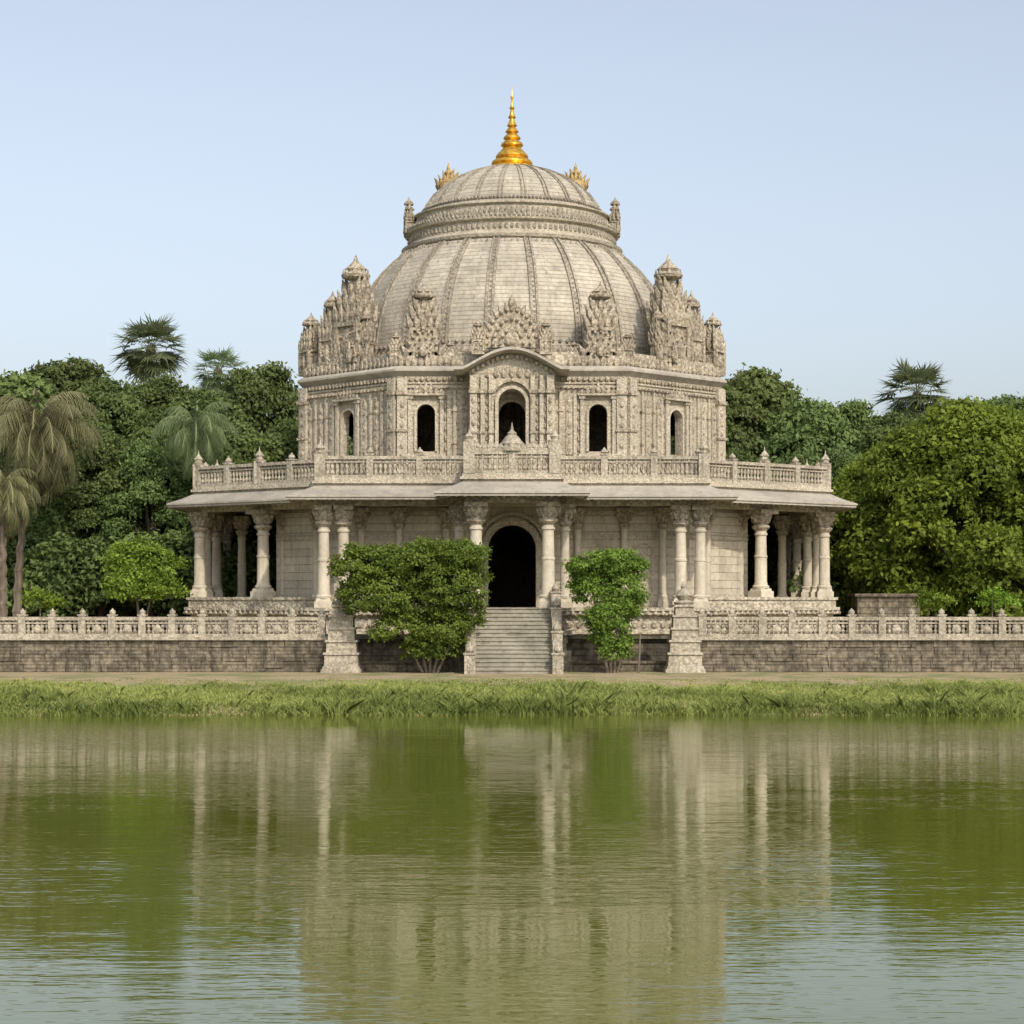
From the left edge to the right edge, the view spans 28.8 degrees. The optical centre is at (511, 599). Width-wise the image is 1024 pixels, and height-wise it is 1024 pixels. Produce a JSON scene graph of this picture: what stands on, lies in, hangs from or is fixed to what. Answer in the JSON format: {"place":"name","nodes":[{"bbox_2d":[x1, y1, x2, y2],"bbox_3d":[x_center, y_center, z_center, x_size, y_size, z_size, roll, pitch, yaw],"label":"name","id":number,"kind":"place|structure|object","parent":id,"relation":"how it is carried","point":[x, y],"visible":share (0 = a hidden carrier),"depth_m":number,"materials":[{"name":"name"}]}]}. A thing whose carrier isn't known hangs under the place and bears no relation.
{"place":"outdoors","nodes":[
{"label":"outdoors","id":0,"kind":"place"},
{"bbox_2d":[0,714,1023,1023],"bbox_3d":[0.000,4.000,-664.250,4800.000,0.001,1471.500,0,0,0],"label":"lake water","id":1,"kind":"structure","parent":0,"point":[602,868],"depth_m":29.55,"materials":[{"name":"green liquid"}]},
{"bbox_2d":[0,671,1023,715],"bbox_3d":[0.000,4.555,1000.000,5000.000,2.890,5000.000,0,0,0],"label":"ground","id":2,"kind":"structure","parent":0,"point":[603,677],"depth_m":80.23,"materials":[{"name":"soil"}]},
{"bbox_2d":[0,640,325,671],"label":"wall blocks","id":3,"kind":"structure","parent":2,"relation":"on","point":[161,655],"depth_m":85.80,"materials":[{"name":"grey stone"}]},
{"bbox_2d":[0,614,327,639],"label":"rails and posts","id":4,"kind":"object","parent":3,"relation":"on","point":[82,623],"visible":0.98,"depth_m":85.86,"materials":[{"name":"stone"}]},
{"bbox_2d":[0,608,324,633],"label":"balusters","id":5,"kind":"object","parent":4,"relation":"on","point":[156,628],"visible":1,"depth_m":85.98,"materials":[{"name":"stone"}]},
{"bbox_2d":[321,584,363,672],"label":"stone pier","id":6,"kind":"structure","parent":2,"relation":"on","point":[342,653],"depth_m":85.06,"materials":[{"name":"beige stone"}]},
{"bbox_2d":[326,535,494,672],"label":"ornamental shrub","id":7,"kind":"object","parent":2,"relation":"on","point":[410,570],"visible":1,"depth_m":83.98,"materials":[{"name":"green plant"}]},
{"bbox_2d":[0,676,1023,715],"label":"grass","id":8,"kind":"structure","parent":2,"relation":"on","point":[965,697],"depth_m":70.85,"materials":[{"name":"green plant"}]},
{"bbox_2d":[463,582,563,673],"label":"stone staircase","id":9,"kind":"structure","parent":2,"relation":"on","point":[516,641],"depth_m":85.33,"materials":[{"name":"beige stone"}]},
{"bbox_2d":[357,635,669,671],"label":"wall blocks","id":10,"kind":"structure","parent":2,"relation":"on","point":[379,656],"depth_m":89.05,"materials":[{"name":"grey stone"}]},
{"bbox_2d":[559,546,651,672],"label":"ornamental shrub","id":11,"kind":"object","parent":2,"relation":"on","point":[616,575],"visible":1,"depth_m":84.39,"materials":[{"name":"green plant"}]},
{"bbox_2d":[663,582,705,672],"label":"stone pier","id":12,"kind":"structure","parent":2,"relation":"on","point":[684,654],"depth_m":85.09,"materials":[{"name":"beige stone"}]},
{"bbox_2d":[700,640,1023,671],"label":"wall blocks","id":13,"kind":"structure","parent":2,"relation":"on","point":[863,656],"depth_m":85.81,"materials":[{"name":"grey stone"}]},
{"bbox_2d":[697,614,1023,639],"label":"rails and posts","id":14,"kind":"object","parent":13,"relation":"on","point":[881,623],"visible":0.98,"depth_m":85.86,"materials":[{"name":"stone"}]},
{"bbox_2d":[699,608,1023,633],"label":"balusters","id":15,"kind":"object","parent":14,"relation":"on","point":[867,628],"visible":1,"depth_m":85.98,"materials":[{"name":"stone"}]},
{"bbox_2d":[2,620,1021,633],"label":"terrace ground","id":16,"kind":"structure","parent":0,"point":[58,629],"depth_m":112.94,"materials":[{"name":"green plant"}]},
{"bbox_2d":[0,391,36,501],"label":"broadleaf tree","id":17,"kind":"object","parent":16,"relation":"on","point":[0,427],"visible":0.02,"depth_m":119.73,"materials":[{"name":"green plant"}]},
{"bbox_2d":[0,451,38,566],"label":"broadleaf tree","id":18,"kind":"object","parent":16,"relation":"on","point":[14,537],"visible":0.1,"depth_m":110.97,"materials":[{"name":"green plant"}]},
{"bbox_2d":[0,468,40,632],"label":"feather palm","id":19,"kind":"object","parent":16,"relation":"on","point":[10,492],"visible":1,"depth_m":103.83,"materials":[{"name":"green plant"}]},
{"bbox_2d":[0,368,66,625],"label":"broadleaf tree","id":20,"kind":"object","parent":16,"relation":"on","point":[15,384],"visible":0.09,"depth_m":122.61,"materials":[{"name":"green plant"}]},
{"bbox_2d":[20,587,72,633],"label":"plant","id":21,"kind":"object","parent":16,"relation":"on","point":[47,602],"visible":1,"depth_m":97.75,"materials":[{"name":"green plant"}]},
{"bbox_2d":[1,450,97,629],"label":"broadleaf tree","id":22,"kind":"object","parent":16,"relation":"on","point":[35,525],"visible":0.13,"depth_m":110.28,"materials":[{"name":"green plant"}]},
{"bbox_2d":[0,387,103,632],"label":"feather palm","id":23,"kind":"object","parent":16,"relation":"on","point":[34,433],"visible":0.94,"depth_m":105.25,"materials":[{"name":"green plant"}]},
{"bbox_2d":[20,353,110,625],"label":"broadleaf tree","id":24,"kind":"object","parent":16,"relation":"on","point":[67,376],"visible":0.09,"depth_m":126.02,"materials":[{"name":"green plant"}]},
{"bbox_2d":[33,420,165,625],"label":"broadleaf tree","id":25,"kind":"object","parent":16,"relation":"on","point":[105,457],"visible":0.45,"depth_m":110.14,"materials":[{"name":"green plant"}]},
{"bbox_2d":[62,373,168,627],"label":"broadleaf tree","id":26,"kind":"object","parent":16,"relation":"on","point":[107,403],"visible":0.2,"depth_m":120.23,"materials":[{"name":"green plant"}]},
{"bbox_2d":[91,436,192,630],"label":"broadleaf tree","id":27,"kind":"object","parent":16,"relation":"on","point":[161,482],"visible":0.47,"depth_m":109.37,"materials":[{"name":"green plant"}]},
{"bbox_2d":[94,531,193,621],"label":"rounded shrub","id":28,"kind":"object","parent":16,"relation":"on","point":[149,578],"visible":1,"depth_m":94.38,"materials":[{"name":"green plant"}]},
{"bbox_2d":[109,310,190,384],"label":"fan palm","id":29,"kind":"object","parent":16,"relation":"on","point":[140,364],"visible":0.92,"depth_m":130.08,"materials":[{"name":"green plant"}]},
{"bbox_2d":[114,370,197,625],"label":"broadleaf tree","id":30,"kind":"object","parent":16,"relation":"on","point":[164,389],"visible":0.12,"depth_m":122.52,"materials":[{"name":"green plant"}]},
{"bbox_2d":[150,401,238,565],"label":"feather palm","id":31,"kind":"object","parent":16,"relation":"on","point":[205,429],"visible":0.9,"depth_m":107.48,"materials":[{"name":"green plant"}]},
{"bbox_2d":[155,385,254,453],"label":"broadleaf tree","id":32,"kind":"object","parent":16,"relation":"on","point":[202,398],"visible":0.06,"depth_m":121.28,"materials":[{"name":"green plant"}]},
{"bbox_2d":[192,344,249,393],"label":"fan palm","id":33,"kind":"object","parent":16,"relation":"on","point":[224,357],"visible":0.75,"depth_m":130.36,"materials":[{"name":"green plant"}]},
{"bbox_2d":[162,415,284,595],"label":"broadleaf tree","id":34,"kind":"object","parent":16,"relation":"on","point":[244,449],"visible":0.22,"depth_m":111.11,"materials":[{"name":"green plant"}]},
{"bbox_2d":[217,360,299,435],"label":"broadleaf tree","id":35,"kind":"object","parent":16,"relation":"on","point":[260,393],"visible":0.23,"depth_m":124.56,"materials":[{"name":"green plant"}]},
{"bbox_2d":[250,417,297,590],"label":"broadleaf tree","id":36,"kind":"object","parent":16,"relation":"on","point":[285,433],"visible":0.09,"depth_m":113.62,"materials":[{"name":"green plant"}]},
{"bbox_2d":[289,414,352,454],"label":"broadleaf tree","id":37,"kind":"object","parent":16,"relation":"on","point":[351,447],"visible":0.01,"depth_m":126.86,"materials":[{"name":"green plant"}]},
{"bbox_2d":[5,526,957,627],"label":"undergrowth","id":38,"kind":"object","parent":16,"relation":"on","point":[47,570],"visible":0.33,"depth_m":107.41,"materials":[{"name":"green plant"}]},
{"bbox_2d":[166,94,857,670],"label":"domed temple","id":39,"kind":"structure","parent":16,"relation":"on","point":[514,356],"depth_m":97.20,"materials":[{"name":"stone"}]},
{"bbox_2d":[671,385,769,583],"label":"broadleaf tree","id":40,"kind":"object","parent":16,"relation":"on","point":[737,432],"visible":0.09,"depth_m":126.31,"materials":[{"name":"green plant"}]},
{"bbox_2d":[726,447,777,595],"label":"broadleaf tree","id":41,"kind":"object","parent":16,"relation":"on","point":[741,457],"visible":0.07,"depth_m":116.33,"materials":[{"name":"green plant"}]},
{"bbox_2d":[725,362,807,456],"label":"broadleaf tree","id":42,"kind":"object","parent":16,"relation":"on","point":[762,389],"visible":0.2,"depth_m":127.98,"materials":[{"name":"green plant"}]},
{"bbox_2d":[748,451,814,591],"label":"broadleaf tree","id":43,"kind":"object","parent":16,"relation":"on","point":[751,550],"visible":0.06,"depth_m":117.51,"materials":[{"name":"green plant"}]},
{"bbox_2d":[758,396,869,578],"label":"broadleaf tree","id":44,"kind":"object","parent":16,"relation":"on","point":[814,430],"visible":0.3,"depth_m":124.15,"materials":[{"name":"green plant"}]},
{"bbox_2d":[791,446,857,566],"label":"broadleaf tree","id":45,"kind":"object","parent":16,"relation":"on","point":[839,458],"visible":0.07,"depth_m":116.09,"materials":[{"name":"green plant"}]},
{"bbox_2d":[835,397,883,444],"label":"broadleaf tree","id":46,"kind":"object","parent":16,"relation":"on","point":[856,413],"visible":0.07,"depth_m":128.40,"materials":[{"name":"green plant"}]},
{"bbox_2d":[851,409,919,457],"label":"broadleaf tree","id":47,"kind":"object","parent":16,"relation":"on","point":[875,432],"visible":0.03,"depth_m":125.02,"materials":[{"name":"green plant"}]},
{"bbox_2d":[848,594,924,633],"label":"stone block shed","id":48,"kind":"structure","parent":16,"relation":"on","point":[867,605],"depth_m":102.00,"materials":[{"name":"beige stone"}]},
{"bbox_2d":[812,441,964,632],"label":"rain tree","id":49,"kind":"object","parent":16,"relation":"on","point":[846,483],"visible":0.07,"depth_m":107.11,"materials":[{"name":"green plant"}]},
{"bbox_2d":[873,356,953,417],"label":"fan palm","id":50,"kind":"object","parent":16,"relation":"on","point":[914,376],"visible":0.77,"depth_m":130.24,"materials":[{"name":"green plant"}]},
{"bbox_2d":[830,394,1023,633],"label":"rain tree","id":51,"kind":"object","parent":16,"relation":"on","point":[952,451],"visible":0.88,"depth_m":102.38,"materials":[{"name":"green plant"}]},
{"bbox_2d":[911,587,957,633],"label":"plant","id":52,"kind":"object","parent":16,"relation":"on","point":[939,600],"visible":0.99,"depth_m":97.46,"materials":[{"name":"green plant"}]},
{"bbox_2d":[947,470,1023,631],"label":"rain tree","id":53,"kind":"object","parent":16,"relation":"on","point":[992,507],"visible":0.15,"depth_m":103.81,"materials":[{"name":"green plant"}]},
{"bbox_2d":[968,586,1021,633],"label":"plant","id":54,"kind":"object","parent":16,"relation":"on","point":[1010,600],"visible":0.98,"depth_m":97.95,"materials":[{"name":"green plant"}]},
{"bbox_2d":[981,392,1023,413],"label":"broadleaf tree","id":55,"kind":"object","parent":16,"relation":"on","point":[1004,399],"visible":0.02,"depth_m":128.30,"materials":[{"name":"green plant"}]},
{"bbox_2d":[1001,398,1023,418],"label":"broadleaf tree","id":56,"kind":"object","parent":16,"relation":"on","point":[1020,408],"visible":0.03,"depth_m":127.40,"materials":[{"name":"green plant"}]},
{"bbox_2d":[0,0,1023,416],"label":"sky","id":57,"kind":"structure","parent":0,"point":[839,184],"materials":[{"name":"blue"}]},
{"bbox_2d":[910,412,927,421],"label":"broadleaf tree","id":58,"kind":"object","parent":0,"point":[917,417],"depth_m":126.13,"materials":[{"name":"green plant"}]}
]}

